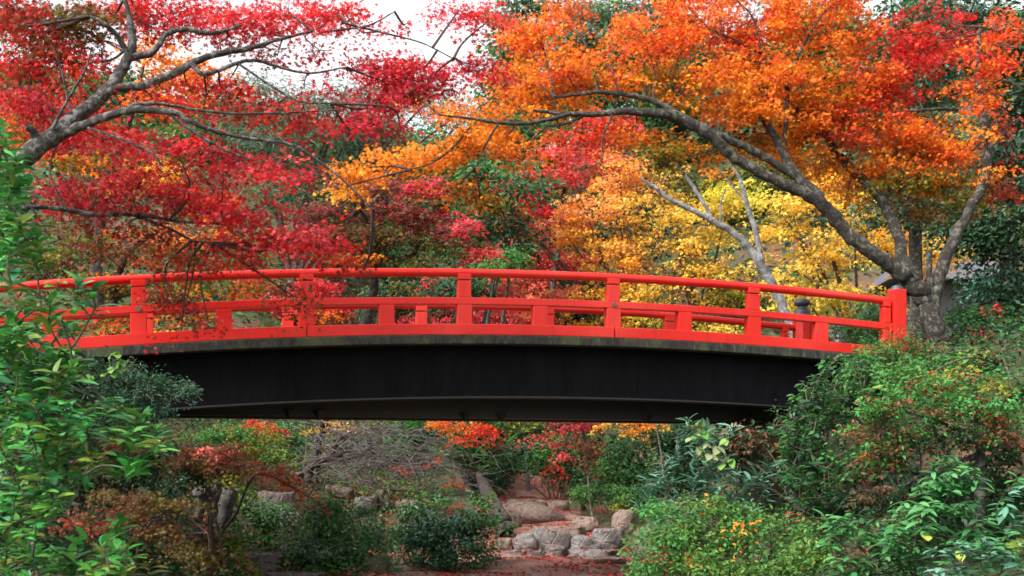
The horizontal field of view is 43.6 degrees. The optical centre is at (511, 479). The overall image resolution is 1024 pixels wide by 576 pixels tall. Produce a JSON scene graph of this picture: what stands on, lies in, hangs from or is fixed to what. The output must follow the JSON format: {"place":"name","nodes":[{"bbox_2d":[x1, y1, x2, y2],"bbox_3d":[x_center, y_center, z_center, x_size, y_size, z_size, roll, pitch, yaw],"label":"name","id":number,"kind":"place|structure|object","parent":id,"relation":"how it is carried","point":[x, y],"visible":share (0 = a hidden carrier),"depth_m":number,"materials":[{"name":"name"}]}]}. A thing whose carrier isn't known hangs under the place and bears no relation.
{"place":"outdoors","nodes":[
{"label":"outdoors","id":0,"kind":"place"},
{"bbox_2d":[363,472,633,575],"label":"stream bed","id":1,"kind":"object","parent":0,"point":[519,490],"visible":0.26,"depth_m":22.06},
{"bbox_2d":[361,556,389,573],"bbox_3d":[-2.063,1.382,19.400,0.430,0.468,0.390,0,0,0],"label":"boulder","id":2,"kind":"object","parent":1,"relation":"on","point":[371,561],"visible":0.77,"depth_m":19.26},
{"bbox_2d":[476,472,513,536],"bbox_3d":[-0.494,0.561,28.547,0.459,1.495,1.639,0,0,-33],"label":"fallen log","id":3,"kind":"object","parent":1,"relation":"on","point":[483,483],"visible":0.69,"depth_m":28.22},
{"bbox_2d":[512,532,538,550],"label":"boulder","id":4,"kind":"object","parent":1,"relation":"on","point":[528,541],"visible":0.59,"depth_m":25.43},
{"bbox_2d":[506,501,564,523],"bbox_3d":[0.563,0.851,30.511,1.408,0.693,1.263,0,0,0],"label":"boulder","id":5,"kind":"object","parent":1,"relation":"on","point":[530,512],"visible":0.61,"depth_m":30.06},
{"bbox_2d":[540,531,571,554],"bbox_3d":[0.899,1.346,25.907,0.651,0.620,0.575,0,0,0],"label":"boulder","id":6,"kind":"object","parent":1,"relation":"on","point":[559,538],"visible":0.62,"depth_m":25.69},
{"bbox_2d":[533,526,586,537],"bbox_3d":[1.037,1.222,27.606,1.021,0.466,0.924,0,0,17],"label":"boulder","id":7,"kind":"object","parent":1,"relation":"on","point":[574,531],"visible":0.45,"depth_m":27.24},
{"bbox_2d":[570,535,600,548],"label":"boulder","id":8,"kind":"object","parent":1,"relation":"on","point":[582,542],"visible":0.56,"depth_m":25.60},
{"bbox_2d":[571,516,599,531],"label":"boulder","id":9,"kind":"object","parent":1,"relation":"on","point":[589,523],"visible":0.71,"depth_m":28.59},
{"bbox_2d":[568,549,618,557],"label":"boulder","id":10,"kind":"object","parent":1,"relation":"on","point":[589,553],"visible":0.55,"depth_m":24.02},
{"bbox_2d":[592,528,625,551],"bbox_3d":[1.979,1.287,26.215,0.648,0.609,0.542,0,0,-16],"label":"boulder","id":11,"kind":"object","parent":1,"relation":"on","point":[609,538],"visible":0.66,"depth_m":26.00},
{"bbox_2d":[0,78,1023,575],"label":"ground","id":12,"kind":"structure","parent":0,"point":[866,278],"depth_m":37.37,"materials":[{"name":"plant"}]},
{"bbox_2d":[0,168,134,575],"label":"evergreen shrub","id":13,"kind":"object","parent":12,"relation":"on","point":[53,542],"visible":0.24,"depth_m":9.34,"materials":[{"name":"green plant"}]},
{"bbox_2d":[14,433,166,531],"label":"maple tree","id":14,"kind":"object","parent":12,"relation":"on","point":[77,499],"visible":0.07,"depth_m":14.84,"materials":[{"name":"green plant"}]},
{"bbox_2d":[0,119,184,575],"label":"evergreen shrub","id":15,"kind":"object","parent":12,"relation":"on","point":[62,372],"visible":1,"depth_m":8.17,"materials":[{"name":"green plant"}]},
{"bbox_2d":[50,81,167,125],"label":"evergreen tree","id":16,"kind":"object","parent":12,"relation":"on","point":[119,104],"visible":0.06,"depth_m":65.02,"materials":[{"name":"green plant"}]},
{"bbox_2d":[47,64,187,125],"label":"evergreen tree","id":17,"kind":"object","parent":12,"relation":"on","point":[126,79],"visible":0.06,"depth_m":67.69,"materials":[{"name":"green plant"}]},
{"bbox_2d":[43,345,202,514],"bbox_3d":[-4.472,-0.400,14.182,2.152,2.197,1.214,0,0,0],"label":"conifer shrub","id":18,"kind":"object","parent":12,"relation":"on","point":[144,394],"visible":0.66,"depth_m":14.09,"materials":[{"name":"green plant"}]},
{"bbox_2d":[0,1,259,335],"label":"maple tree","id":19,"kind":"object","parent":12,"relation":"on","point":[99,297],"visible":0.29,"depth_m":23.89,"materials":[{"name":"red plant"}]},
{"bbox_2d":[43,484,227,575],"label":"shrub","id":20,"kind":"object","parent":12,"relation":"on","point":[141,501],"visible":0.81,"depth_m":13.26,"materials":[{"name":"brown plant"}]},
{"bbox_2d":[0,214,291,336],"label":"maple tree","id":21,"kind":"object","parent":12,"relation":"on","point":[110,326],"visible":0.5,"depth_m":21.34,"materials":[{"name":"red plant"}]},
{"bbox_2d":[62,416,230,575],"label":"shrub","id":22,"kind":"object","parent":12,"relation":"on","point":[180,482],"visible":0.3,"depth_m":15.28,"materials":[{"name":"green plant"}]},
{"bbox_2d":[0,418,352,575],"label":"undergrowth","id":23,"kind":"object","parent":12,"relation":"on","point":[254,530],"visible":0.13,"depth_m":21.60,"materials":[{"name":"green plant"}]},
{"bbox_2d":[117,113,281,163],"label":"evergreen tree","id":24,"kind":"object","parent":12,"relation":"on","point":[176,130],"visible":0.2,"depth_m":57.45,"materials":[{"name":"green plant"}]},
{"bbox_2d":[153,440,269,575],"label":"maple tree","id":25,"kind":"object","parent":12,"relation":"on","point":[220,460],"visible":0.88,"depth_m":16.20,"materials":[{"name":"red plant"}]},
{"bbox_2d":[192,484,238,534],"bbox_3d":[-4.880,0.712,21.201,0.789,1.419,0.408,0,0,15],"label":"boulder","id":26,"kind":"object","parent":12,"relation":"on","point":[224,510],"visible":0.4,"depth_m":21.08,"materials":[{"name":"grey stone"}]},
{"bbox_2d":[197,522,268,575],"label":"shrub","id":27,"kind":"object","parent":12,"relation":"on","point":[236,545],"visible":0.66,"depth_m":17.96,"materials":[{"name":"green plant"}]},
{"bbox_2d":[177,419,299,502],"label":"shrub","id":28,"kind":"object","parent":12,"relation":"on","point":[252,447],"visible":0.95,"depth_m":26.40,"materials":[{"name":"green plant"}]},
{"bbox_2d":[0,0,521,354],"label":"maple tree","id":29,"kind":"object","parent":12,"relation":"on","point":[73,123],"visible":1,"depth_m":14.08,"materials":[{"name":"red plant"}]},
{"bbox_2d":[37,351,125,486],"bbox_3d":[-4.617,-0.206,13.493,1.170,2.292,0.296,0,0,4],"label":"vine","id":30,"kind":"object","parent":29,"relation":"hanging from","point":[120,364],"visible":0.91,"depth_m":13.39,"materials":[{"name":"green plant"}]},
{"bbox_2d":[222,480,301,551],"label":"shrub","id":31,"kind":"object","parent":12,"relation":"on","point":[275,514],"visible":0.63,"depth_m":22.30,"materials":[{"name":"green plant"}]},
{"bbox_2d":[250,552,284,574],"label":"boulder","id":32,"kind":"object","parent":12,"relation":"on","point":[270,560],"visible":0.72,"depth_m":19.29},
{"bbox_2d":[215,419,319,464],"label":"maple tree","id":33,"kind":"object","parent":12,"relation":"on","point":[272,428],"visible":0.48,"depth_m":28.93,"materials":[{"name":"orange plant"}]},
{"bbox_2d":[220,463,331,535],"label":"maple tree","id":34,"kind":"object","parent":12,"relation":"on","point":[282,481],"visible":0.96,"depth_m":19.91,"materials":[{"name":"red plant"}]},
{"bbox_2d":[258,491,294,526],"bbox_3d":[-4.786,0.615,25.989,0.764,0.797,0.698,0,0,0],"label":"boulder","id":35,"kind":"object","parent":12,"relation":"on","point":[277,497],"visible":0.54,"depth_m":25.71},
{"bbox_2d":[266,419,312,461],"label":"shrub","id":36,"kind":"object","parent":12,"relation":"on","point":[298,444],"visible":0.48,"depth_m":32.80,"materials":[{"name":"green plant"}]},
{"bbox_2d":[272,484,404,575],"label":"shrub","id":37,"kind":"object","parent":12,"relation":"on","point":[325,531],"visible":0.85,"depth_m":19.66,"materials":[{"name":"green plant"}]},
{"bbox_2d":[325,485,354,498],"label":"boulder","id":38,"kind":"object","parent":12,"relation":"on","point":[342,490],"visible":0.82,"depth_m":29.76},
{"bbox_2d":[281,115,407,185],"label":"evergreen tree","id":39,"kind":"object","parent":12,"relation":"on","point":[337,143],"visible":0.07,"depth_m":57.16,"materials":[{"name":"green plant"}]},
{"bbox_2d":[289,113,418,322],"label":"evergreen tree","id":40,"kind":"object","parent":12,"relation":"on","point":[382,143],"visible":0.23,"depth_m":45.75,"materials":[{"name":"green plant"}]},
{"bbox_2d":[189,58,556,296],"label":"evergreen tree","id":41,"kind":"object","parent":12,"relation":"on","point":[302,195],"visible":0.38,"depth_m":43.83,"materials":[{"name":"green plant"}]},
{"bbox_2d":[219,277,528,325],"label":"shrub","id":42,"kind":"object","parent":12,"relation":"on","point":[327,288],"visible":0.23,"depth_m":41.87,"materials":[{"name":"green plant"}]},
{"bbox_2d":[323,232,442,320],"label":"evergreen tree","id":43,"kind":"object","parent":12,"relation":"on","point":[384,279],"visible":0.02,"depth_m":49.82,"materials":[{"name":"green plant"}]},
{"bbox_2d":[279,165,509,483],"bbox_3d":[-3.478,-3.289,28.720,6.479,7.184,3.840,0,0,36],"label":"maple tree","id":44,"kind":"object","parent":12,"relation":"on","point":[402,218],"visible":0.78,"depth_m":27.99,"materials":[{"name":"red plant"}]},
{"bbox_2d":[267,419,542,501],"bbox_3d":[-2.737,-0.967,30.109,6.922,3.032,4.867,0,0,-24],"label":"bare tree","id":45,"kind":"object","parent":12,"relation":"on","point":[334,458],"visible":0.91,"depth_m":29.99,"materials":[{"name":"grey plant"}]},
{"bbox_2d":[321,119,503,252],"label":"evergreen tree","id":46,"kind":"object","parent":12,"relation":"on","point":[425,142],"visible":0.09,"depth_m":57.31,"materials":[{"name":"green plant"}]},
{"bbox_2d":[378,421,448,489],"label":"tree","id":47,"kind":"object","parent":12,"relation":"on","point":[409,424],"depth_m":34.19,"materials":[{"name":"brown plant"}]},
{"bbox_2d":[162,428,693,575],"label":"fallen leaves","id":48,"kind":"object","parent":12,"relation":"on","point":[527,557],"visible":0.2,"depth_m":22.69,"materials":[{"name":"brown plant"}]},
{"bbox_2d":[335,245,536,499],"bbox_3d":[-2.015,-2.844,34.167,5.374,7.048,3.104,0,0,0],"label":"shrub","id":49,"kind":"object","parent":12,"relation":"on","point":[398,289],"visible":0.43,"depth_m":33.88,"materials":[{"name":"green plant"}]},
{"bbox_2d":[385,130,503,240],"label":"evergreen tree","id":50,"kind":"object","parent":12,"relation":"on","point":[444,202],"visible":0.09,"depth_m":57.56,"materials":[{"name":"green plant"}]},
{"bbox_2d":[378,479,517,572],"bbox_3d":[-1.102,0.819,21.807,2.357,1.668,1.943,0,0,-10],"label":"shrub","id":51,"kind":"object","parent":12,"relation":"on","point":[428,531],"visible":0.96,"depth_m":21.57,"materials":[{"name":"green plant"}]},
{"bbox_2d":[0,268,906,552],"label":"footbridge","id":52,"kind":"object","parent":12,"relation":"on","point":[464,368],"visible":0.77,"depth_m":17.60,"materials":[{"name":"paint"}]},
{"bbox_2d":[326,420,594,483],"bbox_3d":[-1.445,-0.970,36.881,8.037,2.831,3.136,0,0,0],"label":"shrub","id":53,"kind":"object","parent":12,"relation":"on","point":[392,424],"visible":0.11,"depth_m":36.91,"materials":[{"name":"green plant"}]},
{"bbox_2d":[424,421,506,510],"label":"maple tree","id":54,"kind":"object","parent":12,"relation":"on","point":[481,430],"visible":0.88,"depth_m":28.16,"materials":[{"name":"orange plant"}]},
{"bbox_2d":[189,304,743,519],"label":"undergrowth","id":55,"kind":"object","parent":12,"relation":"on","point":[378,477],"visible":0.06,"depth_m":33.12,"materials":[{"name":"green plant"}]},
{"bbox_2d":[433,421,516,498],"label":"maple tree","id":56,"kind":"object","parent":12,"relation":"on","point":[490,462],"depth_m":32.59,"materials":[{"name":"green plant"}]},
{"bbox_2d":[397,149,566,323],"bbox_3d":[-1.012,-5.262,38.054,5.341,9.354,4.259,0,0,0],"label":"evergreen tree","id":57,"kind":"object","parent":12,"relation":"on","point":[484,167],"visible":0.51,"depth_m":37.75,"materials":[{"name":"green plant"}]},
{"bbox_2d":[447,20,556,218],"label":"evergreen tree","id":58,"kind":"object","parent":12,"relation":"on","point":[487,47],"visible":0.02,"depth_m":65.49,"materials":[{"name":"green plant"}]},
{"bbox_2d":[462,0,556,146],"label":"evergreen tree","id":59,"kind":"object","parent":12,"relation":"on","point":[516,6],"visible":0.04,"depth_m":67.88,"materials":[{"name":"green plant"}]},
{"bbox_2d":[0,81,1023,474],"bbox_3d":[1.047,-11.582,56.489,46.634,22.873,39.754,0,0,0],"label":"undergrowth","id":60,"kind":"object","parent":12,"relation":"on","point":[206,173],"visible":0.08,"depth_m":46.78,"materials":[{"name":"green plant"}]},
{"bbox_2d":[474,1,549,323],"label":"evergreen tree","id":61,"kind":"object","parent":12,"relation":"on","point":[532,131],"visible":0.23,"depth_m":44.80,"materials":[{"name":"green plant"}]},
{"bbox_2d":[434,112,604,234],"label":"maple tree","id":62,"kind":"object","parent":12,"relation":"on","point":[545,195],"visible":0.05,"depth_m":59.62,"materials":[{"name":"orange plant"}]},
{"bbox_2d":[472,214,603,324],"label":"maple tree","id":63,"kind":"object","parent":12,"relation":"on","point":[537,284],"visible":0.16,"depth_m":42.74,"materials":[{"name":"red plant"}]},
{"bbox_2d":[482,422,610,498],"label":"shrub","id":64,"kind":"object","parent":12,"relation":"on","point":[577,477],"visible":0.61,"depth_m":34.19,"materials":[{"name":"green plant"}]},
{"bbox_2d":[503,0,598,197],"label":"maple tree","id":65,"kind":"object","parent":12,"relation":"on","point":[531,4],"visible":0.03,"depth_m":67.43,"materials":[{"name":"orange plant"}]},
{"bbox_2d":[478,199,645,325],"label":"tree","id":66,"kind":"object","parent":12,"relation":"on","point":[577,316],"visible":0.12,"depth_m":45.55,"materials":[{"name":"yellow plant"}]},
{"bbox_2d":[517,422,610,510],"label":"maple tree","id":67,"kind":"object","parent":12,"relation":"on","point":[583,427],"visible":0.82,"depth_m":30.46,"materials":[{"name":"red plant"}]},
{"bbox_2d":[487,106,646,298],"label":"maple tree","id":68,"kind":"object","parent":12,"relation":"on","point":[571,176],"visible":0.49,"depth_m":41.74,"materials":[{"name":"red plant"}]},
{"bbox_2d":[474,144,668,328],"bbox_3d":[2.143,-6.381,39.404,6.809,7.772,2.867,0,0,-5],"label":"maple tree","id":69,"kind":"object","parent":12,"relation":"on","point":[606,257],"visible":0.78,"depth_m":39.33,"materials":[{"name":"yellow plant"}]},
{"bbox_2d":[568,437,610,516],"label":"shrub","id":70,"kind":"object","parent":12,"relation":"on","point":[595,450],"visible":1,"depth_m":29.47,"materials":[{"name":"red plant"}]},
{"bbox_2d":[517,0,689,296],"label":"tree","id":71,"kind":"object","parent":12,"relation":"on","point":[607,15],"visible":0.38,"depth_m":47.80,"materials":[{"name":"orange plant"}]},
{"bbox_2d":[567,479,656,518],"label":"shrub","id":72,"kind":"object","parent":12,"relation":"on","point":[579,493],"visible":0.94,"depth_m":29.46,"materials":[{"name":"green plant"}]},
{"bbox_2d":[546,141,698,268],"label":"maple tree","id":73,"kind":"object","parent":12,"relation":"on","point":[641,207],"visible":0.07,"depth_m":52.99,"materials":[{"name":"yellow plant"}]},
{"bbox_2d":[611,509,635,534],"bbox_3d":[2.450,0.955,27.998,0.546,0.626,0.504,0,0,0],"label":"boulder","id":74,"kind":"object","parent":12,"relation":"on","point":[622,519],"visible":0.63,"depth_m":27.84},
{"bbox_2d":[590,423,674,491],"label":"maple tree","id":75,"kind":"object","parent":12,"relation":"on","point":[634,434],"visible":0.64,"depth_m":29.98,"materials":[{"name":"orange plant"}]},
{"bbox_2d":[557,68,728,181],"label":"tree","id":76,"kind":"object","parent":12,"relation":"on","point":[665,125],"visible":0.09,"depth_m":57.09,"materials":[{"name":"orange plant"}]},
{"bbox_2d":[582,424,715,502],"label":"shrub","id":77,"kind":"object","parent":12,"relation":"on","point":[624,464],"visible":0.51,"depth_m":31.62,"materials":[{"name":"green plant"}]},
{"bbox_2d":[567,6,736,164],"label":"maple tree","id":78,"kind":"object","parent":12,"relation":"on","point":[678,131],"visible":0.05,"depth_m":59.00,"materials":[{"name":"orange plant"}]},
{"bbox_2d":[316,0,1023,357],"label":"maple tree","id":79,"kind":"object","parent":12,"relation":"on","point":[760,106],"visible":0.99,"depth_m":19.92,"materials":[{"name":"orange plant"}]},
{"bbox_2d":[635,0,722,125],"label":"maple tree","id":80,"kind":"object","parent":12,"relation":"on","point":[661,26],"visible":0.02,"depth_m":68.81,"materials":[{"name":"orange plant"}]},
{"bbox_2d":[611,161,775,333],"bbox_3d":[5.496,-6.789,39.124,5.014,5.978,3.325,0,0,0],"label":"maple tree","id":81,"kind":"object","parent":12,"relation":"on","point":[689,251],"visible":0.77,"depth_m":38.74,"materials":[{"name":"yellow plant"}]},
{"bbox_2d":[617,414,786,575],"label":"lance leaf shrub","id":82,"kind":"object","parent":12,"relation":"on","point":[699,476],"visible":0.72,"depth_m":14.69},
{"bbox_2d":[685,419,734,546],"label":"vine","id":83,"kind":"object","parent":82,"relation":"attached to","point":[703,433],"visible":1,"depth_m":14.28,"materials":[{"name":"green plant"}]},
{"bbox_2d":[640,163,792,337],"bbox_3d":[4.530,-3.942,25.875,3.848,4.980,0.954,0,0,0],"label":"bare tree","id":84,"kind":"object","parent":12,"relation":"on","point":[757,255],"visible":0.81,"depth_m":25.96,"materials":[{"name":"grey plant"}]},
{"bbox_2d":[616,489,844,575],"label":"shrub","id":85,"kind":"object","parent":12,"relation":"on","point":[789,561],"visible":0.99,"depth_m":13.19,"materials":[{"name":"green plant"}]},
{"bbox_2d":[663,149,819,231],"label":"tree","id":86,"kind":"object","parent":12,"relation":"on","point":[731,179],"visible":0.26,"depth_m":49.20,"materials":[{"name":"yellow plant"}]},
{"bbox_2d":[673,38,822,154],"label":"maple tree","id":87,"kind":"object","parent":12,"relation":"on","point":[697,135],"visible":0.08,"depth_m":57.66,"materials":[{"name":"orange plant"}]},
{"bbox_2d":[671,38,831,145],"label":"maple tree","id":88,"kind":"object","parent":12,"relation":"on","point":[705,56],"visible":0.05,"depth_m":59.27,"materials":[{"name":"orange plant"}]},
{"bbox_2d":[707,0,845,112],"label":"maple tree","id":89,"kind":"object","parent":12,"relation":"on","point":[811,54],"visible":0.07,"depth_m":68.05,"materials":[{"name":"orange plant"}]},
{"bbox_2d":[657,355,952,537],"bbox_3d":[3.781,-0.278,17.635,1.988,2.794,5.021,0,0,-25],"label":"evergreen shrub","id":90,"kind":"object","parent":12,"relation":"on","point":[746,450],"visible":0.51,"depth_m":16.97,"materials":[{"name":"green plant"}]},
{"bbox_2d":[729,176,909,343],"bbox_3d":[7.325,-5.073,30.906,4.634,4.597,2.959,0,0,0],"label":"maple tree","id":91,"kind":"object","parent":12,"relation":"on","point":[802,207],"visible":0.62,"depth_m":30.84,"materials":[{"name":"yellow plant"}]},
{"bbox_2d":[763,351,879,545],"bbox_3d":[3.780,-0.312,15.851,1.518,2.643,1.332,0,0,0],"label":"evergreen shrub","id":92,"kind":"object","parent":12,"relation":"on","point":[791,475],"visible":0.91,"depth_m":15.74,"materials":[{"name":"green plant"}]},
{"bbox_2d":[744,146,906,239],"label":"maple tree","id":93,"kind":"object","parent":12,"relation":"on","point":[785,193],"visible":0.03,"depth_m":47.47,"materials":[{"name":"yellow plant"}]},
{"bbox_2d":[761,50,900,155],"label":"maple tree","id":94,"kind":"object","parent":12,"relation":"on","point":[839,87],"visible":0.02,"depth_m":56.17,"materials":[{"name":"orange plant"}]},
{"bbox_2d":[662,298,1023,575],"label":"undergrowth","id":95,"kind":"object","parent":12,"relation":"on","point":[996,337],"visible":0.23,"depth_m":17.26,"materials":[{"name":"green plant"}]},
{"bbox_2d":[843,284,913,345],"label":"shrub","id":96,"kind":"object","parent":12,"relation":"on","point":[855,339],"visible":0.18,"depth_m":23.36,"materials":[{"name":"green plant"}]},
{"bbox_2d":[792,100,978,196],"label":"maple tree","id":97,"kind":"object","parent":12,"relation":"on","point":[835,142],"visible":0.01,"depth_m":51.89,"materials":[{"name":"orange plant"}]},
{"bbox_2d":[804,156,974,341],"bbox_3d":[9.548,-5.918,33.051,4.564,4.914,2.810,0,0,-6],"label":"maple tree","id":98,"kind":"object","parent":12,"relation":"on","point":[889,247],"visible":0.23,"depth_m":32.79,"materials":[{"name":"yellow plant"}]},
{"bbox_2d":[828,323,969,401],"bbox_3d":[5.581,-1.610,18.165,2.667,1.256,1.175,0,0,-17],"label":"shrub","id":99,"kind":"object","parent":12,"relation":"on","point":[886,353],"visible":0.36,"depth_m":17.98,"materials":[{"name":"green plant"}]},
{"bbox_2d":[807,454,1003,575],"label":"broadleaf shrub","id":100,"kind":"object","parent":12,"relation":"on","point":[892,534],"visible":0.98,"depth_m":12.43,"materials":[{"name":"green plant"}]},
{"bbox_2d":[837,0,983,358],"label":"tree","id":101,"kind":"object","parent":12,"relation":"on","point":[915,251],"visible":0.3,"depth_m":27.86,"materials":[{"name":"orange plant"}]},
{"bbox_2d":[824,360,1023,562],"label":"azalea tree","id":102,"kind":"object","parent":12,"relation":"on","point":[979,437],"visible":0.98,"depth_m":13.29,"materials":[{"name":"green plant"}]},
{"bbox_2d":[828,290,1023,346],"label":"shrub","id":103,"kind":"object","parent":12,"relation":"on","point":[969,314],"visible":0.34,"depth_m":21.78,"materials":[{"name":"green plant"}]},
{"bbox_2d":[861,262,1001,333],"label":"garden house","id":104,"kind":"structure","parent":12,"relation":"on","point":[889,283],"depth_m":35.00,"materials":[{"name":"grey paint"}]},
{"bbox_2d":[872,410,1023,563],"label":"evergreen shrub","id":105,"kind":"object","parent":12,"relation":"on","point":[999,480],"visible":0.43,"depth_m":14.15,"materials":[{"name":"green plant"}]},
{"bbox_2d":[880,345,1023,420],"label":"shrub","id":106,"kind":"object","parent":12,"relation":"on","point":[941,362],"visible":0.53,"depth_m":16.82,"materials":[{"name":"green plant"}]},
{"bbox_2d":[888,0,1023,330],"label":"evergreen tree","id":107,"kind":"object","parent":12,"relation":"on","point":[1007,280],"visible":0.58,"depth_m":24.62,"materials":[{"name":"green plant"}]},
{"bbox_2d":[916,466,1023,575],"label":"broadleaf shrub","id":108,"kind":"object","parent":12,"relation":"on","point":[996,553],"visible":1,"depth_m":10.97,"materials":[{"name":"green plant"}]},
{"bbox_2d":[0,0,1023,193],"label":"sky","id":109,"kind":"structure","parent":0,"point":[406,9],"materials":[{"name":"white"}]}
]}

